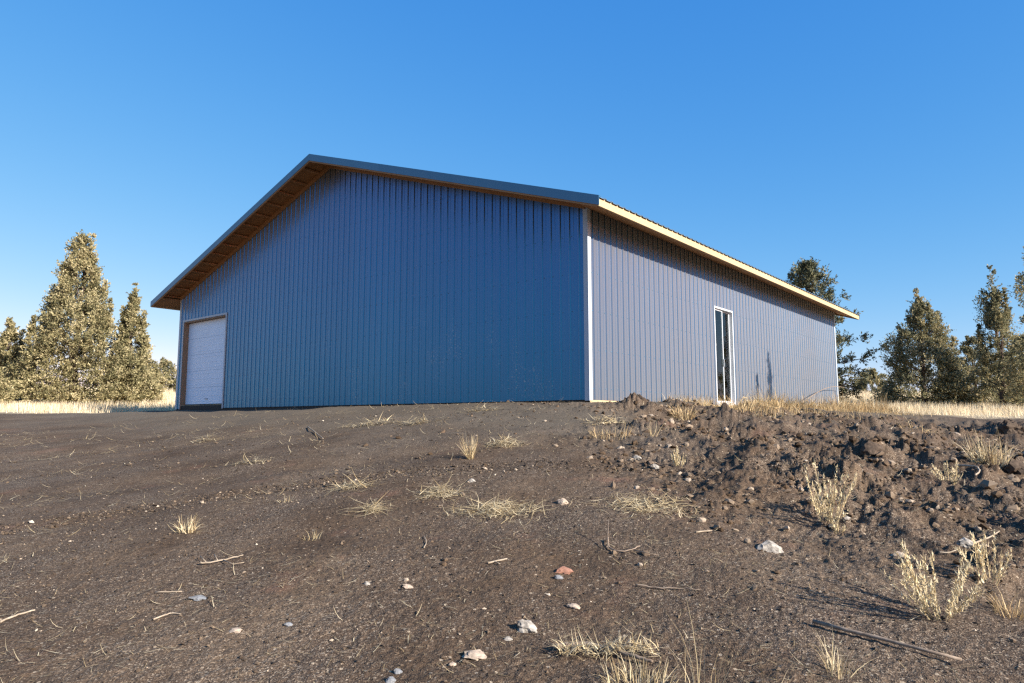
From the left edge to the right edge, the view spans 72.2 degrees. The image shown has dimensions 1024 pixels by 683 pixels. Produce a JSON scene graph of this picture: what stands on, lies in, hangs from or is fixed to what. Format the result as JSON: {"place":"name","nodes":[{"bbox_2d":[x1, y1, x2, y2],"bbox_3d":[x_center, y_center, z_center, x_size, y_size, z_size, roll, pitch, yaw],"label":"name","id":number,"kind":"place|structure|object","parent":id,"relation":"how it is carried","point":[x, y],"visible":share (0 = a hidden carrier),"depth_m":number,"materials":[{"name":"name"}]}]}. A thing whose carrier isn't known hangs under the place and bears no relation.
{"place":"outdoors","nodes":[
{"label":"outdoors","id":0,"kind":"place"},
{"bbox_2d":[0,391,1023,682],"bbox_3d":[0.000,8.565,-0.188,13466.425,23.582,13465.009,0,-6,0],"label":"ground","id":1,"kind":"structure","parent":0,"point":[102,441],"depth_m":4.67,"materials":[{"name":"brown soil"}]},
{"bbox_2d":[0,368,21,403],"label":"juniper tree","id":2,"kind":"object","parent":1,"relation":"on","point":[6,396],"visible":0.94,"depth_m":29.38,"materials":[{"name":"green plant"}]},
{"bbox_2d":[0,609,34,622],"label":"twig","id":3,"kind":"object","parent":1,"relation":"on","point":[1,621],"visible":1,"depth_m":3.73,"materials":[{"name":"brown wood"}]},
{"bbox_2d":[0,317,43,402],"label":"juniper tree","id":4,"kind":"object","parent":1,"relation":"on","point":[9,336],"visible":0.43,"depth_m":34.03,"materials":[{"name":"green plant"}]},
{"bbox_2d":[0,229,164,405],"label":"juniper tree","id":5,"kind":"object","parent":1,"relation":"on","point":[43,349],"visible":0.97,"depth_m":32.12,"materials":[{"name":"green plant"}]},
{"bbox_2d":[92,282,166,404],"bbox_3d":[-18.572,0.217,34.334,3.983,6.309,2.847,-3,-7,27],"label":"juniper tree","id":6,"kind":"object","parent":1,"relation":"on","point":[130,319],"visible":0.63,"depth_m":33.88,"materials":[{"name":"green plant"}]},
{"bbox_2d":[145,361,173,391],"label":"juniper tree","id":7,"kind":"object","parent":1,"relation":"on","point":[156,370],"visible":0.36,"depth_m":46.05,"materials":[{"name":"green plant"}]},
{"bbox_2d":[151,357,176,391],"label":"juniper tree","id":8,"kind":"object","parent":1,"relation":"on","point":[163,364],"visible":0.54,"depth_m":51.89,"materials":[{"name":"green plant"}]},
{"bbox_2d":[153,612,180,619],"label":"twig","id":9,"kind":"object","parent":1,"relation":"on","point":[165,615],"visible":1,"depth_m":3.68,"materials":[{"name":"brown wood"}]},
{"bbox_2d":[155,591,181,592],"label":"twig","id":10,"kind":"object","parent":1,"relation":"on","point":[166,591],"visible":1,"depth_m":4.01,"materials":[{"name":"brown wood"}]},
{"bbox_2d":[168,515,208,534],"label":"grass tuft","id":11,"kind":"object","parent":1,"relation":"on","point":[189,529],"visible":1,"depth_m":5.31,"materials":[{"name":"plant"}]},
{"bbox_2d":[188,595,205,600],"bbox_3d":[-1.754,1.433,3.921,0.101,0.028,0.078,8,-5,-11],"label":"rock","id":12,"kind":"object","parent":1,"relation":"on","point":[198,597],"visible":0.99,"depth_m":3.90,"materials":[{"name":"grey stone"}]},
{"bbox_2d":[191,434,217,442],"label":"straw patch","id":13,"kind":"object","parent":1,"relation":"on","point":[201,439],"visible":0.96,"depth_m":11.87,"materials":[{"name":"beige plant"}]},
{"bbox_2d":[200,554,243,563],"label":"twig","id":14,"kind":"object","parent":1,"relation":"on","point":[217,560],"visible":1,"depth_m":4.52,"materials":[{"name":"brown wood"}]},
{"bbox_2d":[229,627,242,632],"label":"rock","id":15,"kind":"object","parent":1,"relation":"on","point":[235,630],"visible":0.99,"depth_m":3.46,"materials":[{"name":"beige stone"}]},
{"bbox_2d":[223,454,279,465],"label":"straw patch","id":16,"kind":"object","parent":1,"relation":"on","point":[256,460],"visible":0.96,"depth_m":8.45,"materials":[{"name":"beige plant"}]},
{"bbox_2d":[284,622,292,626],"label":"rock","id":17,"kind":"object","parent":1,"relation":"on","point":[287,624],"visible":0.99,"depth_m":3.52,"materials":[{"name":"grey stone"}]},
{"bbox_2d":[302,526,322,540],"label":"grass tuft","id":18,"kind":"object","parent":1,"relation":"on","point":[315,536],"visible":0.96,"depth_m":5.00,"materials":[{"name":"plant"}]},
{"bbox_2d":[324,467,384,493],"bbox_3d":[-1.497,1.302,6.587,0.664,0.247,0.648,4,-7,-29],"label":"straw patch","id":19,"kind":"object","parent":1,"relation":"on","point":[350,483],"visible":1,"depth_m":6.56,"materials":[{"name":"beige plant"}]},
{"bbox_2d":[339,496,398,517],"bbox_3d":[-1.114,1.315,5.636,0.550,0.226,0.554,5,-8,-40],"label":"straw patch","id":20,"kind":"object","parent":1,"relation":"on","point":[375,504],"visible":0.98,"depth_m":5.65,"materials":[{"name":"beige plant"}]},
{"bbox_2d":[338,412,400,428],"bbox_3d":[-2.413,1.355,12.096,1.315,0.322,0.761,0,-6,0],"label":"straw patch","id":21,"kind":"object","parent":1,"relation":"on","point":[374,421],"visible":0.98,"depth_m":12.10,"materials":[{"name":"beige plant"}]},
{"bbox_2d":[385,676,395,682],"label":"rock","id":22,"kind":"object","parent":1,"relation":"on","point":[391,679],"visible":1,"depth_m":2.93,"materials":[{"name":"grey stone"}]},
{"bbox_2d":[393,668,402,673],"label":"rock","id":23,"kind":"object","parent":1,"relation":"on","point":[397,671],"visible":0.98,"depth_m":3.01,"materials":[{"name":"grey stone"}]},
{"bbox_2d":[402,584,412,588],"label":"rock","id":24,"kind":"object","parent":1,"relation":"on","point":[406,586],"visible":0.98,"depth_m":3.96,"materials":[{"name":"beige stone"}]},
{"bbox_2d":[397,412,441,425],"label":"straw patch","id":25,"kind":"object","parent":1,"relation":"on","point":[413,421],"visible":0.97,"depth_m":11.40,"materials":[{"name":"beige plant"}]},
{"bbox_2d":[414,472,468,502],"bbox_3d":[-0.611,1.294,6.138,0.641,0.278,0.720,3,-7,-22],"label":"straw patch","id":26,"kind":"object","parent":1,"relation":"on","point":[438,492],"visible":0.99,"depth_m":6.11,"materials":[{"name":"beige plant"}]},
{"bbox_2d":[458,432,482,458],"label":"grass tuft","id":27,"kind":"object","parent":1,"relation":"on","point":[470,454],"visible":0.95,"depth_m":7.62,"materials":[{"name":"plant"}]},
{"bbox_2d":[461,649,486,660],"bbox_3d":[-0.168,1.412,3.167,0.116,0.037,0.106,5,-4,4],"label":"rock","id":28,"kind":"object","parent":1,"relation":"on","point":[477,655],"visible":1,"depth_m":3.14,"materials":[{"name":"beige stone"}]},
{"bbox_2d":[456,401,499,412],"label":"straw patch","id":29,"kind":"object","parent":1,"relation":"on","point":[479,409],"visible":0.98,"depth_m":12.67,"materials":[{"name":"beige plant"}]},
{"bbox_2d":[434,490,548,524],"bbox_3d":[-0.108,1.305,5.526,0.915,0.250,0.909,6,-9,-42],"label":"straw patch","id":30,"kind":"object","parent":1,"relation":"on","point":[492,505],"visible":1,"depth_m":5.50,"materials":[{"name":"beige plant"}]},
{"bbox_2d":[487,558,506,563],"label":"twig","id":31,"kind":"object","parent":1,"relation":"on","point":[496,561],"visible":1,"depth_m":4.30,"materials":[{"name":"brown wood"}]},
{"bbox_2d":[150,154,859,409],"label":"pole barn","id":32,"kind":"structure","parent":1,"relation":"on","point":[310,281],"depth_m":17.34,"materials":[{"name":"blue paint"}]},
{"bbox_2d":[185,318,225,404],"bbox_3d":[-10.068,0.691,23.213,2.750,2.803,0.090,-5,-8,39],"label":"garage door","id":33,"kind":"structure","parent":32,"relation":"in","point":[205,362],"depth_m":23.26,"materials":[{"name":"white paint"}]},
{"bbox_2d":[714,306,735,405],"bbox_3d":[5.614,0.412,18.587,0.165,2.593,1.290,-5,-8,39],"label":"glazed door","id":34,"kind":"structure","parent":32,"relation":"in","point":[723,318],"depth_m":18.79,"materials":[{"name":"white plastic"}]},
{"bbox_2d":[482,435,527,450],"bbox_3d":[-0.092,1.198,8.538,0.630,0.258,0.802,-6,-9,41],"label":"straw patch","id":35,"kind":"object","parent":1,"relation":"on","point":[506,441],"visible":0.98,"depth_m":8.51,"materials":[{"name":"beige plant"}]},
{"bbox_2d":[504,636,512,640],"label":"rock","id":36,"kind":"object","parent":1,"relation":"on","point":[508,638],"visible":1,"depth_m":3.32,"materials":[{"name":"beige stone"}]},
{"bbox_2d":[0,384,1023,418],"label":"dry grass","id":37,"kind":"structure","parent":1,"relation":"on","point":[999,409],"depth_m":26.95,"materials":[{"name":"beige plant"}]},
{"bbox_2d":[517,619,536,632],"bbox_3d":[0.078,1.401,3.448,0.112,0.073,0.109,8,-6,2],"label":"rock","id":38,"kind":"object","parent":1,"relation":"on","point":[526,626],"visible":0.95,"depth_m":3.42,"materials":[{"name":"beige stone"}]},
{"bbox_2d":[554,575,563,579],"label":"rock","id":39,"kind":"object","parent":1,"relation":"on","point":[558,577],"visible":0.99,"depth_m":4.06,"materials":[{"name":"grey stone"}]},
{"bbox_2d":[556,498,568,504],"bbox_3d":[0.412,1.312,5.702,0.095,0.076,0.088,2,-7,-15],"label":"rock","id":40,"kind":"object","parent":1,"relation":"on","point":[562,501],"visible":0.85,"depth_m":5.68,"materials":[{"name":"white stone"}]},
{"bbox_2d":[555,566,572,574],"bbox_3d":[0.310,1.366,4.173,0.117,0.055,0.089,-1,-7,9],"label":"rock","id":41,"kind":"object","parent":1,"relation":"on","point":[564,570],"visible":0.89,"depth_m":4.14,"materials":[{"name":"stone"}]},
{"bbox_2d":[567,603,579,608],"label":"rock","id":42,"kind":"object","parent":1,"relation":"on","point":[573,605],"visible":1,"depth_m":3.67,"materials":[{"name":"beige stone"}]},
{"bbox_2d":[555,641,652,662],"bbox_3d":[0.416,1.378,3.131,0.460,0.032,0.103,-3,-7,27],"label":"dead stalk","id":43,"kind":"object","parent":1,"relation":"on","point":[636,656],"visible":0.7,"depth_m":3.11,"materials":[{"name":"plant"}]},
{"bbox_2d":[581,415,630,426],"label":"straw patch","id":44,"kind":"object","parent":1,"relation":"on","point":[610,420],"visible":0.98,"depth_m":10.02,"materials":[{"name":"beige plant"}]},
{"bbox_2d":[589,423,635,440],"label":"grass tuft","id":45,"kind":"object","parent":1,"relation":"on","point":[609,434],"visible":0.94,"depth_m":8.94,"materials":[{"name":"plant"}]},
{"bbox_2d":[607,519,658,555],"bbox_3d":[0.740,1.256,4.496,0.174,0.165,0.467,6,-8,-41],"label":"twig","id":46,"kind":"object","parent":1,"relation":"on","point":[622,550],"visible":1,"depth_m":4.47,"materials":[{"name":"brown wood"}]},
{"bbox_2d":[591,649,683,682],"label":"grass tuft","id":47,"kind":"object","parent":1,"relation":"on","point":[642,675],"visible":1,"depth_m":2.89,"materials":[{"name":"plant"}]},
{"bbox_2d":[575,485,713,519],"bbox_3d":[1.038,1.262,5.553,1.193,0.311,0.866,0,-6,0],"label":"straw patch","id":48,"kind":"object","parent":1,"relation":"on","point":[647,503],"visible":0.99,"depth_m":5.55,"materials":[{"name":"beige plant"}]},
{"bbox_2d":[646,415,662,436],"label":"dead weed","id":49,"kind":"object","parent":1,"relation":"on","point":[653,429],"visible":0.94,"depth_m":9.06,"materials":[{"name":"plant"}]},
{"bbox_2d":[650,464,658,468],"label":"rock","id":50,"kind":"object","parent":1,"relation":"on","point":[653,466],"visible":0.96,"depth_m":7.11,"materials":[{"name":"white stone"}]},
{"bbox_2d":[636,584,701,589],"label":"twig","id":51,"kind":"object","parent":1,"relation":"on","point":[667,587],"visible":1,"depth_m":3.88,"materials":[{"name":"brown wood"}]},
{"bbox_2d":[671,445,686,467],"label":"dead weed","id":52,"kind":"object","parent":1,"relation":"on","point":[675,460],"visible":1,"depth_m":7.27,"materials":[{"name":"beige plant"}]},
{"bbox_2d":[661,401,705,419],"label":"grass tuft","id":53,"kind":"object","parent":1,"relation":"on","point":[689,413],"visible":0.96,"depth_m":11.44,"materials":[{"name":"plant"}]},
{"bbox_2d":[363,393,1023,675],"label":"dirt clods","id":54,"kind":"object","parent":1,"relation":"on","point":[984,483],"visible":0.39,"depth_m":7.15,"materials":[{"name":"brown soil"}]},
{"bbox_2d":[665,603,744,682],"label":"grass tuft","id":55,"kind":"object","parent":1,"relation":"on","point":[704,660],"visible":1,"depth_m":2.81,"materials":[{"name":"plant"}]},
{"bbox_2d":[714,392,767,411],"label":"wall weed","id":56,"kind":"object","parent":1,"relation":"on","point":[741,407],"depth_m":16.49,"materials":[{"name":"plant"}]},
{"bbox_2d":[718,635,797,682],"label":"grass tuft","id":57,"kind":"object","parent":1,"relation":"on","point":[760,666],"visible":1,"depth_m":2.79,"materials":[{"name":"plant"}]},
{"bbox_2d":[744,397,780,409],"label":"wall weed","id":58,"kind":"object","parent":1,"relation":"on","point":[759,405],"depth_m":17.64,"materials":[{"name":"plant"}]},
{"bbox_2d":[756,540,783,552],"bbox_3d":[1.688,1.370,4.640,0.178,0.112,0.170,-3,1,-7],"label":"rock","id":59,"kind":"object","parent":1,"relation":"on","point":[769,546],"visible":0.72,"depth_m":4.59,"materials":[{"name":"grey stone"}]},
{"bbox_2d":[745,382,801,410],"bbox_3d":[7.122,1.606,19.382,2.019,1.006,2.000,0,-6,0],"label":"wall weed","id":60,"kind":"object","parent":1,"relation":"on","point":[776,401],"depth_m":19.22,"materials":[{"name":"plant"}]},
{"bbox_2d":[775,393,808,409],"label":"wall weed","id":61,"kind":"object","parent":1,"relation":"on","point":[796,405],"depth_m":19.99,"materials":[{"name":"plant"}]},
{"bbox_2d":[784,393,822,408],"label":"wall weed","id":62,"kind":"object","parent":1,"relation":"on","point":[810,404],"depth_m":20.86,"materials":[{"name":"plant"}]},
{"bbox_2d":[664,392,957,423],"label":"dry grass","id":63,"kind":"structure","parent":1,"relation":"on","point":[707,403],"depth_m":18.68,"materials":[{"name":"plant"}]},
{"bbox_2d":[805,393,838,409],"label":"wall weed","id":64,"kind":"object","parent":1,"relation":"on","point":[821,397],"depth_m":22.20,"materials":[{"name":"plant"}]},
{"bbox_2d":[803,458,860,523],"bbox_3d":[2.345,1.130,5.246,0.410,0.491,0.405,5,-8,-36],"label":"dead weed","id":65,"kind":"object","parent":1,"relation":"on","point":[829,510],"visible":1,"depth_m":5.25,"materials":[{"name":"beige plant"}]},
{"bbox_2d":[785,256,879,400],"bbox_3d":[15.139,-0.447,35.971,6.630,7.895,6.450,-5,-8,36],"label":"pine tree","id":66,"kind":"object","parent":1,"relation":"on","point":[806,272],"visible":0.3,"depth_m":35.28,"materials":[{"name":"green plant"}]},
{"bbox_2d":[828,513,847,533],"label":"dead weed","id":67,"kind":"object","parent":1,"relation":"on","point":[837,527],"visible":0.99,"depth_m":5.11,"materials":[{"name":"beige plant"}]},
{"bbox_2d":[814,390,865,410],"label":"wall weed","id":68,"kind":"object","parent":1,"relation":"on","point":[836,403],"depth_m":23.27,"materials":[{"name":"plant"}]},
{"bbox_2d":[810,628,878,679],"bbox_3d":[1.367,1.291,2.925,0.232,0.190,0.293,3,-7,-23],"label":"grass tuft","id":69,"kind":"object","parent":1,"relation":"on","point":[833,663],"visible":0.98,"depth_m":2.89,"materials":[{"name":"plant"}]},
{"bbox_2d":[840,395,874,411],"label":"wall weed","id":70,"kind":"object","parent":1,"relation":"on","point":[859,404],"depth_m":24.55,"materials":[{"name":"plant"}]},
{"bbox_2d":[851,394,891,411],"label":"wall weed","id":71,"kind":"object","parent":1,"relation":"on","point":[876,404],"depth_m":25.96,"materials":[{"name":"plant"}]},
{"bbox_2d":[852,367,892,393],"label":"juniper tree","id":72,"kind":"object","parent":1,"relation":"on","point":[875,378],"visible":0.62,"depth_m":57.48,"materials":[{"name":"green plant"}]},
{"bbox_2d":[860,440,886,456],"bbox_3d":[3.874,1.179,7.576,0.269,0.224,0.224,-5,-10,-14],"label":"rock","id":73,"kind":"object","parent":1,"relation":"on","point":[870,448],"visible":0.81,"depth_m":7.50,"materials":[{"name":"stone"}]},
{"bbox_2d":[812,619,961,660],"bbox_3d":[1.668,1.339,3.159,0.614,0.055,0.025,-6,-9,43],"label":"stick","id":74,"kind":"object","parent":1,"relation":"on","point":[844,629],"visible":1,"depth_m":3.16,"materials":[{"name":"brown wood"}]},
{"bbox_2d":[891,551,904,556],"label":"rock","id":75,"kind":"object","parent":1,"relation":"on","point":[898,552],"visible":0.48,"depth_m":4.45,"materials":[{"name":"grey stone"}]},
{"bbox_2d":[896,423,947,437],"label":"grass tuft","id":76,"kind":"object","parent":1,"relation":"on","point":[922,429],"visible":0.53,"depth_m":12.78,"materials":[{"name":"plant"}]},
{"bbox_2d":[867,287,986,405],"bbox_3d":[19.946,0.401,34.484,5.616,6.097,5.760,0,-6,0],"label":"juniper tree","id":77,"kind":"object","parent":1,"relation":"on","point":[927,350],"visible":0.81,"depth_m":33.77,"materials":[{"name":"green plant"}]},
{"bbox_2d":[879,540,988,620],"bbox_3d":[2.081,1.177,3.460,0.465,0.389,0.500,-6,-9,44],"label":"dead weed","id":78,"kind":"object","parent":1,"relation":"on","point":[932,591],"visible":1,"depth_m":3.44,"materials":[{"name":"beige plant"}]},
{"bbox_2d":[929,461,962,484],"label":"dead weed","id":79,"kind":"object","parent":1,"relation":"on","point":[956,479],"visible":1,"depth_m":6.72,"materials":[{"name":"beige plant"}]},
{"bbox_2d":[924,347,981,407],"bbox_3d":[20.014,1.759,31.946,1.767,3.033,2.129,4,-8,-32],"label":"juniper tree","id":80,"kind":"object","parent":1,"relation":"on","point":[949,373],"visible":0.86,"depth_m":31.74,"materials":[{"name":"green plant"}]},
{"bbox_2d":[956,537,972,547],"bbox_3d":[3.044,1.357,4.712,0.119,0.076,0.094,-11,3,4],"label":"rock","id":81,"kind":"object","parent":1,"relation":"on","point":[964,542],"visible":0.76,"depth_m":4.68,"materials":[{"name":"grey stone"}]},
{"bbox_2d":[958,464,979,475],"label":"twig","id":82,"kind":"object","parent":1,"relation":"on","point":[965,465],"visible":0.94,"depth_m":7.02,"materials":[{"name":"wood"}]},
{"bbox_2d":[952,529,1011,585],"bbox_3d":[2.679,1.218,3.985,0.288,0.323,0.206,-5,-8,38],"label":"dead weed","id":83,"kind":"object","parent":1,"relation":"on","point":[981,556],"visible":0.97,"depth_m":3.98,"materials":[{"name":"beige plant"}]},
{"bbox_2d":[954,335,1010,405],"bbox_3d":[23.794,1.542,35.931,2.913,3.870,3.238,0,-6,0],"label":"juniper tree","id":84,"kind":"object","parent":1,"relation":"on","point":[966,350],"visible":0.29,"depth_m":35.90,"materials":[{"name":"green plant"}]},
{"bbox_2d":[952,425,1021,467],"bbox_3d":[5.122,1.136,7.590,0.776,0.487,0.737,6,-8,-41],"label":"grass tuft","id":85,"kind":"object","parent":1,"relation":"on","point":[981,456],"visible":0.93,"depth_m":7.54,"materials":[{"name":"plant"}]},
{"bbox_2d":[975,531,999,542],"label":"twig","id":86,"kind":"object","parent":1,"relation":"on","point":[988,537],"visible":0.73,"depth_m":4.80,"materials":[{"name":"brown wood"}]},
{"bbox_2d":[954,264,1023,409],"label":"juniper tree","id":87,"kind":"object","parent":1,"relation":"on","point":[996,319],"visible":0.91,"depth_m":31.09,"materials":[{"name":"green plant"}]},
{"bbox_2d":[979,585,1023,620],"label":"grass tuft","id":88,"kind":"object","parent":1,"relation":"on","point":[1006,607],"visible":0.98,"depth_m":3.52,"materials":[{"name":"plant"}]},
{"bbox_2d":[989,332,1023,400],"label":"juniper tree","id":89,"kind":"object","parent":1,"relation":"on","point":[1006,357],"visible":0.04,"depth_m":36.08,"materials":[{"name":"green plant"}]},
{"bbox_2d":[995,419,1023,434],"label":"rock","id":90,"kind":"object","parent":1,"relation":"on","point":[1008,426],"visible":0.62,"depth_m":16.18,"materials":[{"name":"brown stone"}]},
{"bbox_2d":[999,246,1023,409],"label":"juniper tree","id":91,"kind":"object","parent":1,"relation":"on","point":[1011,363],"visible":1,"depth_m":28.54,"materials":[{"name":"green plant"}]},
{"bbox_2d":[1004,459,1023,475],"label":"rock","id":92,"kind":"object","parent":1,"relation":"on","point":[1015,466],"visible":0.92,"depth_m":7.28,"materials":[{"name":"brown stone"}]},
{"bbox_2d":[0,393,1023,682],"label":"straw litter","id":93,"kind":"object","parent":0,"point":[528,539],"visible":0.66,"depth_m":4.83,"materials":[{"name":"beige plant"}]},
{"bbox_2d":[0,0,1023,392],"label":"sky","id":94,"kind":"structure","parent":0,"point":[878,142],"materials":[{"name":"blue"}]},
{"bbox_2d":[548,626,662,659],"bbox_3d":[0.406,1.345,3.122,0.567,0.143,0.218,-1,-7,8],"label":"straw patch","id":95,"kind":"object","parent":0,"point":[620,646],"visible":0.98,"depth_m":3.11,"materials":[{"name":"beige plant"}]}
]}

